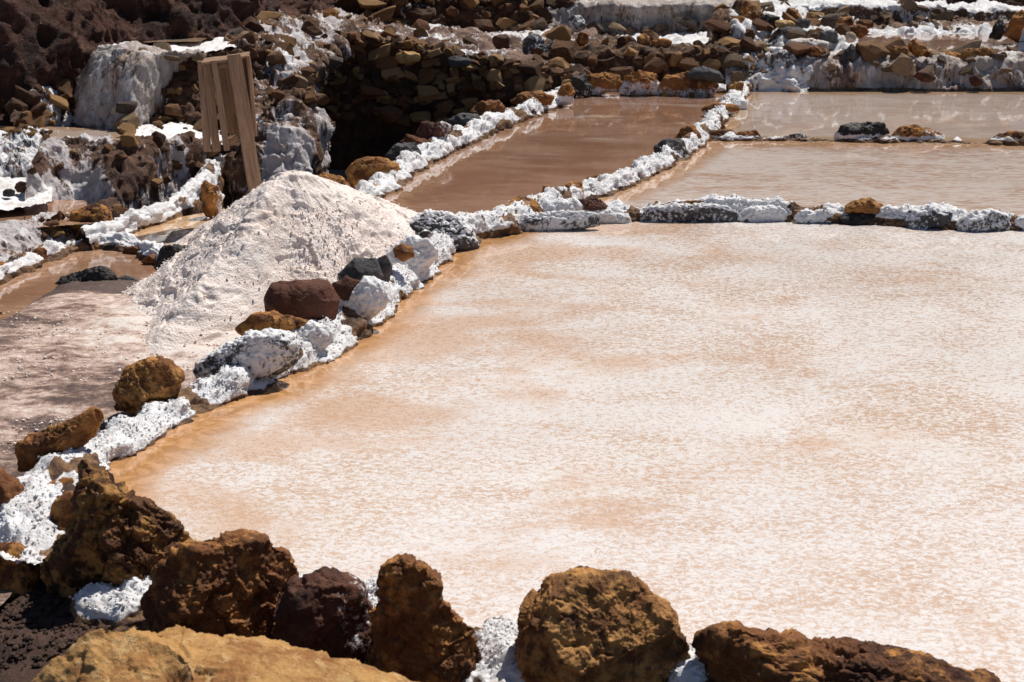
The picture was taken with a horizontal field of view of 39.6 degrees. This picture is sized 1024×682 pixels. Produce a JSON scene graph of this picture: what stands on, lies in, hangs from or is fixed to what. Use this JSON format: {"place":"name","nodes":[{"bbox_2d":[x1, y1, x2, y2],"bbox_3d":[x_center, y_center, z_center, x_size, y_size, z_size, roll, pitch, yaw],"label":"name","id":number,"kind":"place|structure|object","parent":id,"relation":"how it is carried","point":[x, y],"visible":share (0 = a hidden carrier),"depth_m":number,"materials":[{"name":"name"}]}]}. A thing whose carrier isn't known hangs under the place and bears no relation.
{"place":"outdoors","nodes":[
{"label":"outdoors","id":0,"kind":"place"},
{"bbox_2d":[0,176,51,210],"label":"salt floor","id":1,"kind":"structure","parent":0,"point":[17,200],"depth_m":10.98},
{"bbox_2d":[0,200,92,226],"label":"pond water","id":2,"kind":"structure","parent":0,"point":[64,206],"depth_m":10.89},
{"bbox_2d":[0,482,96,681],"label":"dirt bank","id":3,"kind":"structure","parent":0,"point":[14,672],"depth_m":4.83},
{"bbox_2d":[0,541,40,598],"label":"rock","id":4,"kind":"object","parent":3,"relation":"on","point":[21,577],"visible":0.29,"depth_m":5.17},
{"bbox_2d":[32,624,414,681],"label":"rock","id":5,"kind":"object","parent":3,"relation":"on","point":[177,653],"visible":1,"depth_m":3.79,"materials":[{"name":"stone"}]},
{"bbox_2d":[271,566,374,664],"bbox_3d":[-0.626,0.956,4.701,0.391,0.455,0.288,0,18,0],"label":"rock","id":6,"kind":"object","parent":3,"relation":"on","point":[326,609],"visible":0.73,"depth_m":4.59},
{"bbox_2d":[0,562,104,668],"bbox_3d":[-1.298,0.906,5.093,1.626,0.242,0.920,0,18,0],"label":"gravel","id":7,"kind":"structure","parent":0,"point":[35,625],"depth_m":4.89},
{"bbox_2d":[0,249,155,319],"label":"pond water","id":8,"kind":"structure","parent":0,"point":[19,293],"depth_m":9.65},
{"bbox_2d":[41,127,123,139],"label":"pond water","id":9,"kind":"structure","parent":0,"point":[58,133],"depth_m":12.53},
{"bbox_2d":[0,277,240,605],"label":"mud flat","id":10,"kind":"structure","parent":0,"point":[58,394],"depth_m":7.71,"materials":[{"name":"soil"}]},
{"bbox_2d":[14,406,103,471],"bbox_3d":[-1.921,0.430,6.062,0.382,0.321,0.184,0,18,0],"label":"rock","id":11,"kind":"object","parent":10,"relation":"on","point":[79,430],"visible":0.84,"depth_m":6.00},
{"bbox_2d":[55,265,117,284],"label":"rock","id":12,"kind":"object","parent":10,"relation":"on","point":[99,272],"visible":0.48,"depth_m":9.34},
{"bbox_2d":[0,311,218,451],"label":"salt crumbs","id":13,"kind":"object","parent":10,"relation":"on","point":[51,374],"visible":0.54,"depth_m":7.66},
{"bbox_2d":[112,355,184,414],"bbox_3d":[-1.725,0.230,6.737,0.363,0.321,0.241,0,18,0],"label":"rock","id":14,"kind":"object","parent":10,"relation":"on","point":[140,383],"visible":0.84,"depth_m":6.66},
{"bbox_2d":[155,244,186,270],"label":"rock","id":15,"kind":"object","parent":10,"relation":"on","point":[166,252],"visible":0.3,"depth_m":9.25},
{"bbox_2d":[121,189,415,353],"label":"salt clods","id":16,"kind":"object","parent":10,"relation":"on","point":[293,214],"visible":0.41,"depth_m":8.77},
{"bbox_2d":[121,170,422,351],"bbox_3d":[-1.402,-0.847,9.546,2.337,0.818,4.523,0,18,0],"label":"salt heap","id":17,"kind":"object","parent":10,"relation":"on","point":[279,197],"visible":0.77,"depth_m":8.62,"materials":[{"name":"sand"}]},
{"bbox_2d":[197,51,260,192],"bbox_3d":[-2.121,-1.629,10.745,0.461,1.088,0.247,0,18,0],"label":"wooden frame","id":18,"kind":"object","parent":17,"relation":"on","point":[234,87],"visible":0.98,"depth_m":10.67,"materials":[{"name":"brown wood"}]},
{"bbox_2d":[318,172,351,187],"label":"rock","id":19,"kind":"object","parent":17,"relation":"on","point":[339,179],"visible":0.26,"depth_m":11.23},
{"bbox_2d":[75,153,227,249],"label":"salt dike","id":20,"kind":"structure","parent":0,"point":[186,200],"depth_m":11.04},
{"bbox_2d":[24,131,221,209],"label":"salt wall","id":21,"kind":"structure","parent":20,"relation":"on","point":[128,170],"depth_m":11.51,"materials":[{"name":"stone"}]},
{"bbox_2d":[118,119,222,144],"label":"salt floor","id":22,"kind":"structure","parent":0,"point":[169,130],"depth_m":12.66,"materials":[{"name":"stone"}]},
{"bbox_2d":[134,209,225,245],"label":"pond water","id":23,"kind":"structure","parent":0,"point":[171,232],"depth_m":10.75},
{"bbox_2d":[200,180,224,216],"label":"rock","id":24,"kind":"object","parent":23,"relation":"in","point":[213,196],"visible":0.98,"depth_m":11.06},
{"bbox_2d":[194,120,352,186],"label":"ground","id":25,"kind":"structure","parent":0,"point":[340,173],"depth_m":18.08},
{"bbox_2d":[0,231,164,284],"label":"salt dike","id":26,"kind":"structure","parent":25,"relation":"on","point":[25,262],"depth_m":9.98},
{"bbox_2d":[0,196,128,261],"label":"salt wall","id":27,"kind":"structure","parent":26,"relation":"on","point":[17,237],"depth_m":10.36,"materials":[{"name":"stone"}]},
{"bbox_2d":[69,203,112,237],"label":"rock","id":28,"kind":"object","parent":27,"relation":"on","point":[95,212],"visible":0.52,"depth_m":10.54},
{"bbox_2d":[0,232,455,564],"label":"salt dike","id":29,"kind":"structure","parent":25,"relation":"on","point":[58,468],"depth_m":6.59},
{"bbox_2d":[0,467,24,511],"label":"rock","id":30,"kind":"object","parent":29,"relation":"on","point":[11,487],"visible":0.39,"depth_m":5.51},
{"bbox_2d":[49,491,73,529],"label":"rock","id":31,"kind":"object","parent":29,"relation":"on","point":[61,515],"visible":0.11,"depth_m":5.36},
{"bbox_2d":[0,230,454,563],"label":"salt grains","id":32,"kind":"object","parent":29,"relation":"on","point":[51,494],"visible":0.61,"depth_m":6.32},
{"bbox_2d":[193,328,298,380],"bbox_3d":[-1.327,0.114,7.111,0.542,0.393,0.246,0,18,0],"label":"rock","id":33,"kind":"object","parent":29,"relation":"on","point":[267,353],"visible":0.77,"depth_m":7.00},
{"bbox_2d":[235,310,308,335],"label":"rock","id":34,"kind":"object","parent":29,"relation":"on","point":[261,320],"visible":0.63,"depth_m":7.42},
{"bbox_2d":[264,278,339,320],"bbox_3d":[-1.156,-0.213,7.707,0.381,0.255,0.279,13,22,34],"label":"rock","id":35,"kind":"object","parent":29,"relation":"on","point":[316,299],"visible":0.86,"depth_m":7.63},
{"bbox_2d":[294,320,333,350],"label":"rock","id":36,"kind":"object","parent":29,"relation":"on","point":[319,336],"visible":0.58,"depth_m":7.41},
{"bbox_2d":[337,257,383,280],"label":"rock","id":37,"kind":"object","parent":29,"relation":"on","point":[358,268],"visible":0.49,"depth_m":8.03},
{"bbox_2d":[339,275,390,320],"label":"rock","id":38,"kind":"object","parent":29,"relation":"on","point":[370,298],"visible":0.81,"depth_m":7.88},
{"bbox_2d":[332,275,359,300],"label":"rock","id":39,"kind":"object","parent":38,"relation":"on","point":[345,286],"visible":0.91,"depth_m":7.89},
{"bbox_2d":[377,255,392,281],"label":"rock","id":40,"kind":"object","parent":29,"relation":"on","point":[385,264],"visible":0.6,"depth_m":8.25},
{"bbox_2d":[393,243,414,261],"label":"rock","id":41,"kind":"object","parent":29,"relation":"on","point":[403,252],"visible":1,"depth_m":8.58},
{"bbox_2d":[386,234,438,277],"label":"rock","id":42,"kind":"object","parent":29,"relation":"on","point":[426,253],"visible":0.59,"depth_m":8.84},
{"bbox_2d":[69,573,710,681],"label":"salt dike","id":43,"kind":"structure","parent":25,"relation":"on","point":[126,618],"depth_m":4.85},
{"bbox_2d":[40,460,195,599],"bbox_3d":[-1.415,0.745,5.095,0.574,0.677,0.317,0,18,0],"label":"rock","id":44,"kind":"object","parent":43,"relation":"on","point":[116,534],"visible":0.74,"depth_m":4.99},
{"bbox_2d":[140,528,298,639],"bbox_3d":[-0.980,0.909,4.801,0.541,0.574,0.391,0,18,0],"label":"rock","id":45,"kind":"object","parent":43,"relation":"on","point":[229,582],"visible":0.52,"depth_m":4.67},
{"bbox_2d":[69,575,708,681],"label":"salt grains","id":46,"kind":"object","parent":43,"relation":"on","point":[368,581],"visible":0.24,"depth_m":4.73},
{"bbox_2d":[364,553,481,681],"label":"rock","id":47,"kind":"object","parent":43,"relation":"on","point":[421,630],"visible":0.91,"depth_m":4.44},
{"bbox_2d":[482,614,524,681],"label":"salt patch","id":48,"kind":"object","parent":43,"relation":"on","point":[511,673],"visible":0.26,"depth_m":4.44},
{"bbox_2d":[514,566,690,681],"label":"rock","id":49,"kind":"object","parent":43,"relation":"on","point":[582,624],"visible":1,"depth_m":4.38,"materials":[{"name":"stone"}]},
{"bbox_2d":[355,83,725,197],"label":"salt dike","id":50,"kind":"structure","parent":25,"relation":"on","point":[456,143],"depth_m":13.15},
{"bbox_2d":[345,156,399,185],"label":"rock","id":51,"kind":"object","parent":50,"relation":"on","point":[363,168],"visible":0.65,"depth_m":11.79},
{"bbox_2d":[385,142,420,160],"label":"rock","id":52,"kind":"object","parent":50,"relation":"on","point":[395,150],"visible":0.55,"depth_m":12.35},
{"bbox_2d":[414,121,452,139],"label":"rock","id":53,"kind":"object","parent":50,"relation":"on","point":[427,130],"visible":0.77,"depth_m":13.00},
{"bbox_2d":[447,113,480,126],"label":"rock","id":54,"kind":"object","parent":50,"relation":"on","point":[462,119],"visible":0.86,"depth_m":13.98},
{"bbox_2d":[468,99,505,116],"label":"rock","id":55,"kind":"object","parent":50,"relation":"on","point":[480,108],"visible":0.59,"depth_m":14.43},
{"bbox_2d":[510,91,554,105],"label":"rock","id":56,"kind":"object","parent":50,"relation":"on","point":[544,98],"visible":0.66,"depth_m":15.31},
{"bbox_2d":[359,84,723,194],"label":"salt grains","id":57,"kind":"object","parent":50,"relation":"on","point":[450,138],"visible":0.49,"depth_m":13.01},
{"bbox_2d":[557,82,574,105],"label":"rock","id":58,"kind":"object","parent":50,"relation":"on","point":[565,93],"visible":1,"depth_m":15.64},
{"bbox_2d":[505,81,752,204],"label":"salt dike","id":59,"kind":"structure","parent":25,"relation":"on","point":[637,177],"depth_m":12.10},
{"bbox_2d":[505,196,543,212],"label":"rock","id":60,"kind":"object","parent":59,"relation":"on","point":[535,206],"visible":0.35,"depth_m":10.34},
{"bbox_2d":[508,80,748,201],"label":"salt grains","id":61,"kind":"object","parent":59,"relation":"on","point":[660,147],"visible":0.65,"depth_m":12.32},
{"bbox_2d":[653,137,687,154],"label":"rock","id":62,"kind":"object","parent":59,"relation":"on","point":[677,143],"visible":0.59,"depth_m":12.75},
{"bbox_2d":[418,194,1023,244],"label":"salt dike","id":63,"kind":"structure","parent":25,"relation":"on","point":[483,230],"depth_m":10.37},
{"bbox_2d":[407,209,479,250],"bbox_3d":[-0.471,-0.724,9.709,0.502,0.360,0.256,0,18,0],"label":"rock","id":64,"kind":"object","parent":63,"relation":"on","point":[460,232],"visible":0.64,"depth_m":9.62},
{"bbox_2d":[518,210,601,230],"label":"rock","id":65,"kind":"object","parent":63,"relation":"on","point":[560,220],"visible":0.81,"depth_m":10.17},
{"bbox_2d":[579,195,606,210],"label":"rock","id":66,"kind":"object","parent":63,"relation":"on","point":[591,203],"visible":0.62,"depth_m":10.47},
{"bbox_2d":[598,208,616,223],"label":"rock","id":67,"kind":"object","parent":63,"relation":"on","point":[607,215],"visible":0.84,"depth_m":10.40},
{"bbox_2d":[418,193,1016,234],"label":"salt grains","id":68,"kind":"object","parent":63,"relation":"on","point":[703,199],"visible":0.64,"depth_m":10.40},
{"bbox_2d":[737,204,787,221],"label":"rock","id":69,"kind":"object","parent":63,"relation":"on","point":[769,213],"visible":0.88,"depth_m":10.45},
{"bbox_2d":[794,208,816,223],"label":"rock","id":70,"kind":"object","parent":63,"relation":"on","point":[805,215],"visible":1,"depth_m":10.40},
{"bbox_2d":[839,213,875,225],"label":"rock","id":71,"kind":"object","parent":63,"relation":"on","point":[859,219],"visible":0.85,"depth_m":10.36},
{"bbox_2d":[844,197,882,213],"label":"rock","id":72,"kind":"object","parent":63,"relation":"on","point":[868,205],"visible":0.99,"depth_m":10.37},
{"bbox_2d":[711,131,1023,145],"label":"salt dike","id":73,"kind":"structure","parent":25,"relation":"on","point":[730,136],"depth_m":13.58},
{"bbox_2d":[890,124,944,141],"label":"rock","id":74,"kind":"object","parent":73,"relation":"on","point":[907,133],"visible":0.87,"depth_m":13.61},
{"bbox_2d":[0,0,1023,127],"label":"hillside","id":75,"kind":"structure","parent":0,"point":[50,43],"depth_m":13.47,"materials":[{"name":"stone"}]},
{"bbox_2d":[0,115,52,177],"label":"salt wall","id":76,"kind":"structure","parent":75,"relation":"on","point":[19,146],"depth_m":11.91,"materials":[{"name":"stone"}]},
{"bbox_2d":[5,78,79,127],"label":"rock pile","id":77,"kind":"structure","parent":75,"relation":"on","point":[54,107],"depth_m":12.87,"materials":[{"name":"stone"}]},
{"bbox_2d":[73,41,206,130],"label":"salt wall","id":78,"kind":"structure","parent":75,"relation":"on","point":[117,85],"depth_m":12.81,"materials":[{"name":"stone"}]},
{"bbox_2d":[114,37,235,52],"bbox_3d":[-3.292,-3.101,14.394,1.199,0.104,2.604,-2,18,-5],"label":"salt ledge","id":79,"kind":"object","parent":78,"relation":"on","point":[218,44],"visible":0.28,"depth_m":13.66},
{"bbox_2d":[218,0,379,208],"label":"salt mound","id":80,"kind":"object","parent":75,"relation":"on","point":[306,56],"visible":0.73,"depth_m":13.12,"materials":[{"name":"stone"}]},
{"bbox_2d":[149,32,280,124],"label":"rubble wall","id":81,"kind":"structure","parent":80,"relation":"on","point":[180,94],"depth_m":13.16,"materials":[{"name":"stone"}]},
{"bbox_2d":[319,29,573,169],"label":"stone wall","id":82,"kind":"structure","parent":75,"relation":"on","point":[383,101],"depth_m":16.56,"materials":[{"name":"stone"}]},
{"bbox_2d":[395,51,419,63],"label":"rock","id":83,"kind":"object","parent":82,"relation":"on","point":[405,57],"visible":1,"depth_m":16.32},
{"bbox_2d":[447,56,470,68],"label":"rock","id":84,"kind":"object","parent":82,"relation":"on","point":[453,62],"visible":1,"depth_m":16.38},
{"bbox_2d":[334,0,578,31],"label":"stone wall","id":85,"kind":"structure","parent":75,"relation":"on","point":[502,14],"depth_m":19.25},
{"bbox_2d":[351,4,597,76],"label":"rubble terrace","id":86,"kind":"structure","parent":75,"relation":"on","point":[475,38],"depth_m":18.01,"materials":[{"name":"stone"}]},
{"bbox_2d":[492,34,509,48],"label":"rock","id":87,"kind":"object","parent":86,"relation":"on","point":[500,40],"visible":0.98,"depth_m":17.39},
{"bbox_2d":[522,33,544,53],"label":"rock","id":88,"kind":"object","parent":86,"relation":"on","point":[531,41],"visible":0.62,"depth_m":17.19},
{"bbox_2d":[567,15,585,31],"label":"rock","id":89,"kind":"object","parent":86,"relation":"on","point":[576,23],"visible":0.98,"depth_m":18.59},
{"bbox_2d":[495,0,740,35],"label":"salt wall","id":90,"kind":"structure","parent":75,"relation":"on","point":[658,17],"depth_m":19.21,"materials":[{"name":"stone"}]},
{"bbox_2d":[760,0,1023,34],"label":"salt wall","id":91,"kind":"structure","parent":75,"relation":"on","point":[924,17],"depth_m":20.51,"materials":[{"name":"stone"}]},
{"bbox_2d":[383,91,727,213],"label":"pond water","id":92,"kind":"structure","parent":0,"point":[580,138],"depth_m":13.15,"materials":[{"name":"liquid"}]},
{"bbox_2d":[570,74,592,96],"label":"rock","id":93,"kind":"object","parent":92,"relation":"on","point":[581,85],"visible":0.85,"depth_m":16.34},
{"bbox_2d":[587,72,621,95],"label":"rock","id":94,"kind":"object","parent":92,"relation":"on","point":[602,83],"visible":0.94,"depth_m":16.47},
{"bbox_2d":[509,29,759,83],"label":"stone wall","id":95,"kind":"structure","parent":92,"relation":"in","point":[684,51],"depth_m":17.04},
{"bbox_2d":[619,70,659,95],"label":"rock","id":96,"kind":"object","parent":92,"relation":"on","point":[639,82],"visible":1,"depth_m":16.48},
{"bbox_2d":[658,70,718,95],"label":"rock","id":97,"kind":"object","parent":92,"relation":"on","point":[679,84],"visible":0.92,"depth_m":16.47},
{"bbox_2d":[686,66,723,81],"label":"rock","id":98,"kind":"object","parent":97,"relation":"on","point":[702,73],"visible":1,"depth_m":16.37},
{"bbox_2d":[675,124,702,142],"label":"rock","id":99,"kind":"object","parent":92,"relation":"in","point":[686,129],"visible":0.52,"depth_m":13.30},
{"bbox_2d":[701,103,739,115],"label":"rock","id":100,"kind":"object","parent":92,"relation":"on","point":[732,109],"visible":0.64,"depth_m":15.05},
{"bbox_2d":[702,0,857,91],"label":"rubble heap","id":101,"kind":"object","parent":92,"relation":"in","point":[781,78],"visible":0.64,"depth_m":17.44,"materials":[{"name":"stone"}]},
{"bbox_2d":[788,38,828,47],"bbox_3d":[3.594,-3.587,17.237,0.495,0.165,0.181,0,18,0],"label":"salt","id":102,"kind":"object","parent":101,"relation":"on","point":[815,42],"visible":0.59,"depth_m":17.18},
{"bbox_2d":[818,30,838,43],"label":"rock","id":103,"kind":"object","parent":101,"relation":"on","point":[830,36],"visible":0.9,"depth_m":17.47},
{"bbox_2d":[849,24,868,37],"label":"rock","id":104,"kind":"object","parent":101,"relation":"on","point":[860,31],"visible":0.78,"depth_m":17.64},
{"bbox_2d":[109,221,1023,681],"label":"pond water","id":105,"kind":"structure","parent":0,"point":[811,429],"depth_m":6.42,"materials":[{"name":"beige liquid"}]},
{"bbox_2d":[640,202,738,221],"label":"rock","id":106,"kind":"object","parent":105,"relation":"in","point":[687,212],"visible":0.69,"depth_m":10.44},
{"bbox_2d":[691,620,1000,681],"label":"rock","id":107,"kind":"object","parent":105,"relation":"in","point":[732,651],"visible":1,"depth_m":4.39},
{"bbox_2d":[905,204,952,228],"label":"rock","id":108,"kind":"object","parent":105,"relation":"on","point":[926,216],"visible":0.88,"depth_m":10.23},
{"bbox_2d":[955,208,1010,231],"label":"rock","id":109,"kind":"object","parent":105,"relation":"on","point":[986,220],"visible":0.87,"depth_m":10.17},
{"bbox_2d":[598,141,1023,214],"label":"pond water","id":110,"kind":"structure","parent":0,"point":[973,176],"depth_m":12.07,"materials":[{"name":"liquid"}]},
{"bbox_2d":[724,92,1023,142],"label":"pond water","id":111,"kind":"structure","parent":0,"point":[975,117],"depth_m":15.34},
{"bbox_2d":[834,121,889,140],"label":"rock","id":112,"kind":"object","parent":111,"relation":"on","point":[870,129],"visible":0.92,"depth_m":13.60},
{"bbox_2d":[857,34,1016,52],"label":"pond water","id":113,"kind":"structure","parent":0,"point":[936,42],"depth_m":19.17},
{"bbox_2d":[721,36,1023,91],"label":"salt wall","id":114,"kind":"structure","parent":113,"relation":"in","point":[876,66],"depth_m":16.92,"materials":[{"name":"stone"}]},
{"bbox_2d":[771,49,794,68],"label":"rock","id":115,"kind":"object","parent":114,"relation":"on","point":[785,56],"visible":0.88,"depth_m":16.89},
{"bbox_2d":[804,45,829,58],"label":"rock","id":116,"kind":"object","parent":114,"relation":"on","point":[813,52],"visible":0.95,"depth_m":16.97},
{"bbox_2d":[839,43,859,63],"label":"rock","id":117,"kind":"object","parent":114,"relation":"on","point":[851,53],"visible":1,"depth_m":16.93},
{"bbox_2d":[908,39,930,56],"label":"rock","id":118,"kind":"object","parent":114,"relation":"on","point":[916,48],"visible":0.97,"depth_m":17.12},
{"bbox_2d":[915,70,935,81],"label":"rock","id":119,"kind":"object","parent":114,"relation":"on","point":[926,76],"visible":1,"depth_m":16.73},
{"bbox_2d":[959,47,995,61],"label":"rock","id":120,"kind":"object","parent":114,"relation":"on","point":[971,52],"visible":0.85,"depth_m":17.02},
{"bbox_2d":[1003,10,1023,42],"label":"rock","id":121,"kind":"object","parent":113,"relation":"on","point":[1015,26],"visible":0.88,"depth_m":18.46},
{"bbox_2d":[988,18,1006,39],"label":"rock","id":122,"kind":"object","parent":121,"relation":"on","point":[998,30],"visible":1,"depth_m":18.52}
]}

